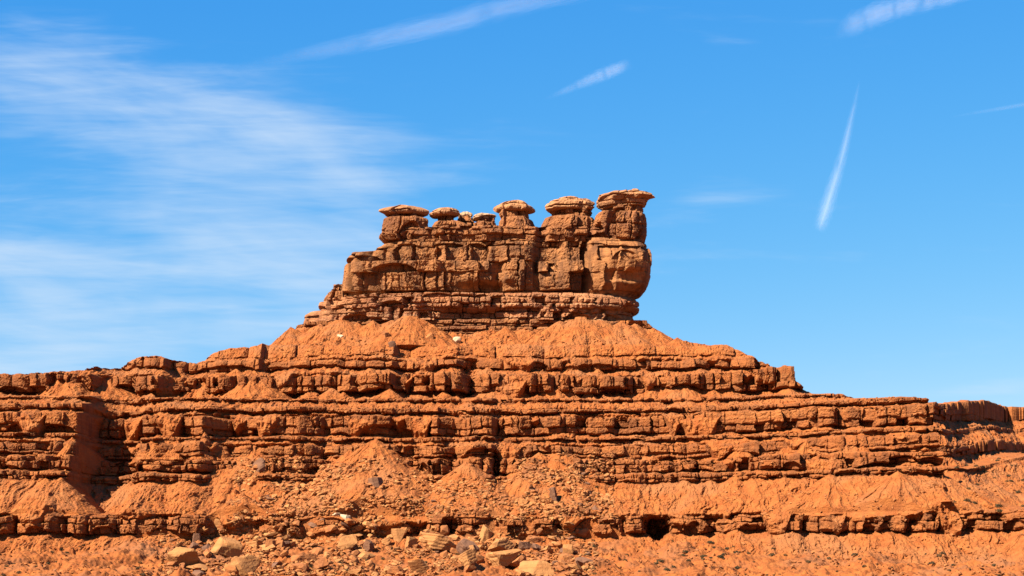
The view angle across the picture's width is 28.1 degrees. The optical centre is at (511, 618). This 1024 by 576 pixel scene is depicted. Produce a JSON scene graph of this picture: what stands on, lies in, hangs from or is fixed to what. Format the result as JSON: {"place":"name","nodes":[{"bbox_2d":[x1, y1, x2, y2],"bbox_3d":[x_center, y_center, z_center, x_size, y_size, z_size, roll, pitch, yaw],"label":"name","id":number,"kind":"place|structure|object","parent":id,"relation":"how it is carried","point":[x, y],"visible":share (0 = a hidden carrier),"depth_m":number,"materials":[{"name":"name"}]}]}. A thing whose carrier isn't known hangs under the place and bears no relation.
{"place":"outdoors","nodes":[
{"label":"outdoors","id":0,"kind":"place"},
{"bbox_2d":[0,316,1023,566],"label":"hill","id":1,"kind":"structure","parent":0,"point":[52,440],"depth_m":392.15,"materials":[{"name":"red stone"}]},
{"bbox_2d":[167,561,177,565],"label":"rock","id":2,"kind":"object","parent":1,"relation":"on","point":[172,563],"visible":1,"depth_m":336.36,"materials":[{"name":"orange stone"}]},
{"bbox_2d":[167,547,200,564],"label":"boulder","id":3,"kind":"object","parent":1,"relation":"on","point":[186,556],"visible":1,"depth_m":337.34,"materials":[{"name":"stone"}]},
{"bbox_2d":[189,542,198,548],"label":"boulder","id":4,"kind":"object","parent":1,"relation":"on","point":[194,545],"visible":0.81,"depth_m":370.81,"materials":[{"name":"brown stone"}]},
{"bbox_2d":[192,533,200,541],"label":"boulder","id":5,"kind":"object","parent":1,"relation":"on","point":[196,536],"visible":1,"depth_m":373.12,"materials":[{"name":"brown stone"}]},
{"bbox_2d":[186,564,207,570],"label":"rock","id":6,"kind":"object","parent":1,"relation":"on","point":[202,567],"visible":0.98,"depth_m":336.43,"materials":[{"name":"stone"}]},
{"bbox_2d":[192,570,205,575],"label":"rock","id":7,"kind":"object","parent":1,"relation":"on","point":[198,572],"visible":0.93,"depth_m":332.58,"materials":[{"name":"stone"}]},
{"bbox_2d":[203,549,211,557],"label":"rock","id":8,"kind":"object","parent":1,"relation":"on","point":[207,553],"visible":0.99,"depth_m":345.81,"materials":[{"name":"orange stone"}]},
{"bbox_2d":[214,518,220,530],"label":"boulder","id":9,"kind":"object","parent":1,"relation":"on","point":[217,523],"visible":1,"depth_m":377.92,"materials":[{"name":"stone"}]},
{"bbox_2d":[245,540,263,547],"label":"boulder","id":10,"kind":"object","parent":1,"relation":"on","point":[257,543],"visible":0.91,"depth_m":372.72,"materials":[{"name":"stone"}]},
{"bbox_2d":[252,458,265,471],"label":"boulder","id":11,"kind":"object","parent":1,"relation":"on","point":[260,462],"visible":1,"depth_m":389.51,"materials":[{"name":"brown stone"}]},
{"bbox_2d":[259,544,275,551],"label":"rock","id":12,"kind":"object","parent":1,"relation":"on","point":[269,547],"visible":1,"depth_m":370.89,"materials":[{"name":"stone"}]},
{"bbox_2d":[265,539,275,546],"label":"boulder","id":13,"kind":"object","parent":1,"relation":"on","point":[269,542],"visible":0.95,"depth_m":371.48,"materials":[{"name":"orange stone"}]},
{"bbox_2d":[263,532,277,536],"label":"rock","id":14,"kind":"object","parent":1,"relation":"on","point":[267,534],"visible":1,"depth_m":375.78,"materials":[{"name":"stone"}]},
{"bbox_2d":[281,534,288,540],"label":"rock","id":15,"kind":"object","parent":1,"relation":"on","point":[285,537],"visible":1,"depth_m":374.11,"materials":[{"name":"stone"}]},
{"bbox_2d":[289,520,299,525],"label":"rock","id":16,"kind":"object","parent":1,"relation":"on","point":[296,523],"visible":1,"depth_m":376.31,"materials":[{"name":"orange stone"}]},
{"bbox_2d":[290,553,315,561],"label":"boulder","id":17,"kind":"object","parent":1,"relation":"on","point":[301,557],"visible":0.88,"depth_m":340.24,"materials":[{"name":"orange stone"}]},
{"bbox_2d":[308,522,316,526],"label":"rock","id":18,"kind":"object","parent":1,"relation":"on","point":[311,524],"visible":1,"depth_m":376.53,"materials":[{"name":"orange stone"}]},
{"bbox_2d":[321,524,337,532],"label":"rock","id":19,"kind":"object","parent":1,"relation":"on","point":[330,528],"visible":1,"depth_m":374.87,"materials":[{"name":"orange stone"}]},
{"bbox_2d":[340,514,350,519],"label":"boulder","id":20,"kind":"object","parent":1,"relation":"on","point":[343,516],"visible":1,"depth_m":375.88,"materials":[{"name":"white stone"}]},
{"bbox_2d":[337,534,356,549],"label":"boulder","id":21,"kind":"object","parent":1,"relation":"on","point":[349,541],"visible":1,"depth_m":368.89,"materials":[{"name":"stone"}]},
{"bbox_2d":[344,518,354,525],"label":"rock","id":22,"kind":"object","parent":1,"relation":"on","point":[348,521],"visible":1,"depth_m":375.27,"materials":[{"name":"orange stone"}]},
{"bbox_2d":[349,555,357,562],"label":"rock","id":23,"kind":"object","parent":1,"relation":"on","point":[354,558],"visible":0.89,"depth_m":343.55,"materials":[{"name":"orange stone"}]},
{"bbox_2d":[351,549,360,556],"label":"rock","id":24,"kind":"object","parent":1,"relation":"on","point":[357,552],"visible":0.43,"depth_m":357.43,"materials":[{"name":"orange stone"}]},
{"bbox_2d":[351,524,363,531],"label":"rock","id":25,"kind":"object","parent":1,"relation":"on","point":[358,527],"visible":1,"depth_m":376.96,"materials":[{"name":"stone"}]},
{"bbox_2d":[363,539,374,551],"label":"boulder","id":26,"kind":"object","parent":1,"relation":"on","point":[368,545],"visible":0.88,"depth_m":363.25,"materials":[{"name":"brown stone"}]},
{"bbox_2d":[362,522,376,529],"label":"rock","id":27,"kind":"object","parent":1,"relation":"on","point":[370,525],"visible":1,"depth_m":375.60,"materials":[{"name":"stone"}]},
{"bbox_2d":[367,533,376,537],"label":"rock","id":28,"kind":"object","parent":1,"relation":"on","point":[370,535],"visible":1,"depth_m":377.11,"materials":[{"name":"stone"}]},
{"bbox_2d":[368,477,382,487],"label":"boulder","id":29,"kind":"object","parent":1,"relation":"on","point":[377,482],"visible":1,"depth_m":381.08,"materials":[{"name":"brown stone"}]},
{"bbox_2d":[381,330,390,336],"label":"boulder","id":30,"kind":"object","parent":1,"relation":"on","point":[384,333],"visible":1,"depth_m":428.27,"materials":[{"name":"orange stone"}]},
{"bbox_2d":[158,451,615,575],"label":"rubble","id":31,"kind":"object","parent":1,"relation":"on","point":[524,471],"visible":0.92,"depth_m":377.75,"materials":[{"name":"orange stone"}]},
{"bbox_2d":[388,341,395,347],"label":"boulder","id":32,"kind":"object","parent":1,"relation":"on","point":[392,343],"visible":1,"depth_m":420.82,"materials":[{"name":"stone"}]},
{"bbox_2d":[405,536,417,547],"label":"boulder","id":33,"kind":"object","parent":1,"relation":"on","point":[410,541],"visible":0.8,"depth_m":369.15,"materials":[{"name":"stone"}]},
{"bbox_2d":[412,544,421,548],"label":"rock","id":34,"kind":"object","parent":1,"relation":"on","point":[418,546],"visible":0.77,"depth_m":365.94,"materials":[{"name":"orange stone"}]},
{"bbox_2d":[419,536,426,542],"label":"rock","id":35,"kind":"object","parent":1,"relation":"on","point":[421,539],"visible":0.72,"depth_m":373.48,"materials":[{"name":"stone"}]},
{"bbox_2d":[426,333,433,338],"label":"boulder","id":36,"kind":"object","parent":1,"relation":"on","point":[430,336],"visible":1,"depth_m":429.38,"materials":[{"name":"orange stone"}]},
{"bbox_2d":[421,532,456,550],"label":"boulder","id":37,"kind":"object","parent":1,"relation":"on","point":[438,541],"visible":0.98,"depth_m":361.79,"materials":[{"name":"stone"}]},
{"bbox_2d":[435,525,449,535],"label":"rock","id":38,"kind":"object","parent":1,"relation":"on","point":[444,530],"visible":0.68,"depth_m":374.82,"materials":[{"name":"orange stone"}]},
{"bbox_2d":[439,550,447,556],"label":"rock","id":39,"kind":"object","parent":1,"relation":"on","point":[443,553],"visible":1,"depth_m":360.86,"materials":[{"name":"orange stone"}]},
{"bbox_2d":[448,534,459,538],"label":"rock","id":40,"kind":"object","parent":1,"relation":"on","point":[453,536],"visible":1,"depth_m":374.11,"materials":[{"name":"stone"}]},
{"bbox_2d":[450,548,459,554],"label":"rock","id":41,"kind":"object","parent":1,"relation":"on","point":[453,550],"visible":0.5,"depth_m":360.11,"materials":[{"name":"orange stone"}]},
{"bbox_2d":[453,336,460,342],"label":"boulder","id":42,"kind":"object","parent":1,"relation":"on","point":[457,339],"visible":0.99,"depth_m":433.46,"materials":[{"name":"beige stone"}]},
{"bbox_2d":[458,549,477,565],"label":"boulder","id":43,"kind":"object","parent":1,"relation":"on","point":[465,557],"visible":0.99,"depth_m":335.16,"materials":[{"name":"stone"}]},
{"bbox_2d":[456,539,479,553],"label":"boulder","id":44,"kind":"object","parent":1,"relation":"on","point":[463,545],"visible":0.61,"depth_m":352.84,"materials":[{"name":"brown stone"}]},
{"bbox_2d":[469,545,476,554],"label":"boulder","id":45,"kind":"object","parent":1,"relation":"on","point":[473,547],"visible":0.61,"depth_m":345.10,"materials":[{"name":"stone"}]},
{"bbox_2d":[303,225,651,335],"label":"butte","id":46,"kind":"object","parent":1,"relation":"on","point":[469,280],"visible":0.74,"depth_m":442.47,"materials":[{"name":"red stone"}]},
{"bbox_2d":[379,205,428,243],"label":"hoodoo","id":47,"kind":"object","parent":46,"relation":"on","point":[398,219],"visible":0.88,"depth_m":445.14,"materials":[{"name":"red stone"}]},
{"bbox_2d":[429,207,467,238],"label":"hoodoo","id":48,"kind":"object","parent":46,"relation":"on","point":[445,215],"visible":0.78,"depth_m":446.07,"materials":[{"name":"red stone"}]},
{"bbox_2d":[457,212,476,225],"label":"hoodoo","id":49,"kind":"object","parent":46,"relation":"on","point":[464,217],"visible":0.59,"depth_m":449.64,"materials":[{"name":"red stone"}]},
{"bbox_2d":[472,213,495,225],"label":"hoodoo","id":50,"kind":"object","parent":46,"relation":"on","point":[481,219],"visible":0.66,"depth_m":448.36,"materials":[{"name":"red stone"}]},
{"bbox_2d":[493,200,534,238],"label":"hoodoo","id":51,"kind":"object","parent":46,"relation":"on","point":[515,212],"visible":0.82,"depth_m":445.89,"materials":[{"name":"red stone"}]},
{"bbox_2d":[540,196,594,239],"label":"hoodoo","id":52,"kind":"object","parent":46,"relation":"on","point":[570,213],"visible":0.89,"depth_m":444.99,"materials":[{"name":"red stone"}]},
{"bbox_2d":[591,188,654,242],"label":"hoodoo","id":53,"kind":"object","parent":46,"relation":"on","point":[621,215],"visible":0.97,"depth_m":444.13,"materials":[{"name":"red stone"}]},
{"bbox_2d":[476,554,484,563],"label":"rock","id":54,"kind":"object","parent":1,"relation":"on","point":[480,558],"visible":0.39,"depth_m":341.91,"materials":[{"name":"brown stone"}]},
{"bbox_2d":[478,525,492,542],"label":"boulder","id":55,"kind":"object","parent":1,"relation":"on","point":[486,532],"visible":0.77,"depth_m":373.47,"materials":[{"name":"stone"}]},
{"bbox_2d":[487,538,513,551],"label":"boulder","id":56,"kind":"object","parent":1,"relation":"on","point":[502,544],"visible":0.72,"depth_m":364.60,"materials":[{"name":"stone"}]},
{"bbox_2d":[485,549,521,566],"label":"boulder","id":57,"kind":"object","parent":1,"relation":"on","point":[503,558],"visible":0.97,"depth_m":340.49,"materials":[{"name":"stone"}]},
{"bbox_2d":[0,324,1023,575],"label":"rubble","id":58,"kind":"object","parent":1,"relation":"on","point":[572,490],"visible":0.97,"depth_m":376.67,"materials":[{"name":"orange stone"}]},
{"bbox_2d":[509,554,525,566],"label":"rock","id":59,"kind":"object","parent":1,"relation":"on","point":[518,560],"visible":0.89,"depth_m":341.12,"materials":[{"name":"orange stone"}]},
{"bbox_2d":[518,541,531,550],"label":"boulder","id":60,"kind":"object","parent":1,"relation":"on","point":[522,546],"visible":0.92,"depth_m":371.28,"materials":[{"name":"brown stone"}]},
{"bbox_2d":[528,535,543,542],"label":"boulder","id":61,"kind":"object","parent":1,"relation":"on","point":[535,539],"visible":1,"depth_m":372.86,"materials":[{"name":"orange stone"}]},
{"bbox_2d":[531,543,540,549],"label":"rock","id":62,"kind":"object","parent":1,"relation":"on","point":[534,546],"visible":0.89,"depth_m":370.38,"materials":[{"name":"brown stone"}]},
{"bbox_2d":[532,528,542,535],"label":"rock","id":63,"kind":"object","parent":1,"relation":"on","point":[539,531],"visible":0.89,"depth_m":375.41,"materials":[{"name":"orange stone"}]},
{"bbox_2d":[547,536,556,540],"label":"rock","id":64,"kind":"object","parent":1,"relation":"on","point":[553,538],"visible":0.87,"depth_m":374.16,"materials":[{"name":"stone"}]},
{"bbox_2d":[550,487,557,501],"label":"boulder","id":65,"kind":"object","parent":1,"relation":"on","point":[553,495],"visible":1,"depth_m":379.62,"materials":[{"name":"brown stone"}]},
{"bbox_2d":[549,528,561,535],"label":"rock","id":66,"kind":"object","parent":1,"relation":"on","point":[557,531],"visible":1,"depth_m":376.08,"materials":[{"name":"stone"}]},
{"bbox_2d":[553,541,562,547],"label":"rock","id":67,"kind":"object","parent":1,"relation":"on","point":[560,545],"visible":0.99,"depth_m":369.24,"materials":[{"name":"orange stone"}]},
{"bbox_2d":[558,559,567,566],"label":"rock","id":68,"kind":"object","parent":1,"relation":"on","point":[561,562],"visible":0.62,"depth_m":339.39,"materials":[{"name":"orange stone"}]},
{"bbox_2d":[557,553,572,561],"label":"rock","id":69,"kind":"object","parent":1,"relation":"on","point":[565,557],"visible":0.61,"depth_m":350.59,"materials":[{"name":"orange stone"}]},
{"bbox_2d":[563,544,573,553],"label":"boulder","id":70,"kind":"object","parent":1,"relation":"on","point":[568,549],"visible":0.91,"depth_m":354.81,"materials":[{"name":"stone"}]},
{"bbox_2d":[563,521,573,526],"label":"rock","id":71,"kind":"object","parent":1,"relation":"on","point":[571,524],"visible":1,"depth_m":374.26,"materials":[{"name":"stone"}]},
{"bbox_2d":[568,564,583,571],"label":"rock","id":72,"kind":"object","parent":1,"relation":"on","point":[577,567],"visible":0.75,"depth_m":330.64,"materials":[{"name":"stone"}]},
{"bbox_2d":[573,544,582,548],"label":"rock","id":73,"kind":"object","parent":1,"relation":"on","point":[578,546],"visible":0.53,"depth_m":369.63,"materials":[{"name":"orange stone"}]},
{"bbox_2d":[576,528,588,537],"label":"rock","id":74,"kind":"object","parent":1,"relation":"on","point":[582,533],"visible":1,"depth_m":376.62,"materials":[{"name":"brown stone"}]},
{"bbox_2d":[575,557,593,565],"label":"rock","id":75,"kind":"object","parent":1,"relation":"on","point":[581,561],"visible":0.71,"depth_m":336.80,"materials":[{"name":"brown stone"}]},
{"bbox_2d":[0,537,1023,575],"bbox_3d":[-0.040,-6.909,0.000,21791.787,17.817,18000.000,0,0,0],"label":"ground","id":76,"kind":"structure","parent":0,"point":[123,556],"depth_m":343.00,"materials":[{"name":"red soil"}]},
{"bbox_2d":[201,544,211,549],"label":"rock","id":77,"kind":"object","parent":76,"relation":"on","point":[206,546],"visible":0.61,"depth_m":371.25,"materials":[{"name":"brown stone"}]},
{"bbox_2d":[210,536,242,556],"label":"boulder","id":78,"kind":"object","parent":76,"relation":"on","point":[226,546],"visible":0.98,"depth_m":348.09,"materials":[{"name":"stone"}]},
{"bbox_2d":[224,563,238,575],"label":"rock","id":79,"kind":"object","parent":76,"relation":"on","point":[234,569],"visible":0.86,"depth_m":321.18,"materials":[{"name":"orange stone"}]},
{"bbox_2d":[230,555,260,575],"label":"boulder","id":80,"kind":"object","parent":76,"relation":"on","point":[245,565],"visible":0.96,"depth_m":323.90,"materials":[{"name":"stone"}]},
{"bbox_2d":[279,550,288,557],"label":"rock","id":81,"kind":"object","parent":76,"relation":"on","point":[283,554],"visible":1,"depth_m":343.44,"materials":[{"name":"orange stone"}]},
{"bbox_2d":[292,563,307,570],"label":"rock","id":82,"kind":"object","parent":76,"relation":"on","point":[302,566],"visible":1,"depth_m":323.88,"materials":[{"name":"orange stone"}]},
{"bbox_2d":[309,547,323,554],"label":"rock","id":83,"kind":"object","parent":76,"relation":"on","point":[318,550],"visible":0.8,"depth_m":363.29,"materials":[{"name":"orange stone"}]},
{"bbox_2d":[314,556,329,568],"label":"boulder","id":84,"kind":"object","parent":76,"relation":"on","point":[322,562],"visible":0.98,"depth_m":324.17,"materials":[{"name":"orange stone"}]},
{"bbox_2d":[348,569,361,574],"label":"rock","id":85,"kind":"object","parent":76,"relation":"on","point":[353,572],"visible":1,"depth_m":319.88,"materials":[{"name":"stone"}]},
{"bbox_2d":[358,551,375,559],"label":"rock","id":86,"kind":"object","parent":76,"relation":"on","point":[364,555],"visible":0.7,"depth_m":348.86,"materials":[{"name":"stone"}]},
{"bbox_2d":[364,559,373,566],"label":"rock","id":87,"kind":"object","parent":76,"relation":"on","point":[370,564],"visible":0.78,"depth_m":343.75,"materials":[{"name":"orange stone"}]},
{"bbox_2d":[381,536,389,544],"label":"boulder","id":88,"kind":"object","parent":76,"relation":"on","point":[386,541],"visible":0.99,"depth_m":374.16,"materials":[{"name":"stone"}]},
{"bbox_2d":[387,566,405,575],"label":"boulder","id":89,"kind":"object","parent":76,"relation":"on","point":[392,570],"visible":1,"depth_m":314.87,"materials":[{"name":"orange stone"}]},
{"bbox_2d":[391,528,407,542],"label":"boulder","id":90,"kind":"object","parent":76,"relation":"on","point":[398,534],"visible":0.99,"depth_m":375.73,"materials":[{"name":"stone"}]},
{"bbox_2d":[408,559,428,572],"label":"boulder","id":91,"kind":"object","parent":76,"relation":"on","point":[420,565],"visible":1,"depth_m":313.37,"materials":[{"name":"stone"}]},
{"bbox_2d":[463,565,475,572],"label":"rock","id":92,"kind":"object","parent":76,"relation":"on","point":[468,568],"visible":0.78,"depth_m":332.29,"materials":[{"name":"orange stone"}]},
{"bbox_2d":[518,560,554,575],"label":"boulder","id":93,"kind":"object","parent":76,"relation":"on","point":[538,568],"visible":0.97,"depth_m":314.48,"materials":[{"name":"stone"}]},
{"bbox_2d":[541,557,549,561],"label":"rock","id":94,"kind":"object","parent":76,"relation":"on","point":[545,559],"visible":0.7,"depth_m":351.44,"materials":[{"name":"orange stone"}]},
{"bbox_2d":[540,545,553,553],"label":"rock","id":95,"kind":"object","parent":76,"relation":"on","point":[549,549],"visible":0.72,"depth_m":365.06,"materials":[{"name":"stone"}]},
{"bbox_2d":[0,0,1023,406],"label":"sky","id":96,"kind":"structure","parent":0,"point":[837,186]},
{"bbox_2d":[928,400,1023,488],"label":"hill","id":97,"kind":"structure","parent":0,"point":[982,419],"depth_m":489.40,"materials":[{"name":"red stone"}]}
]}

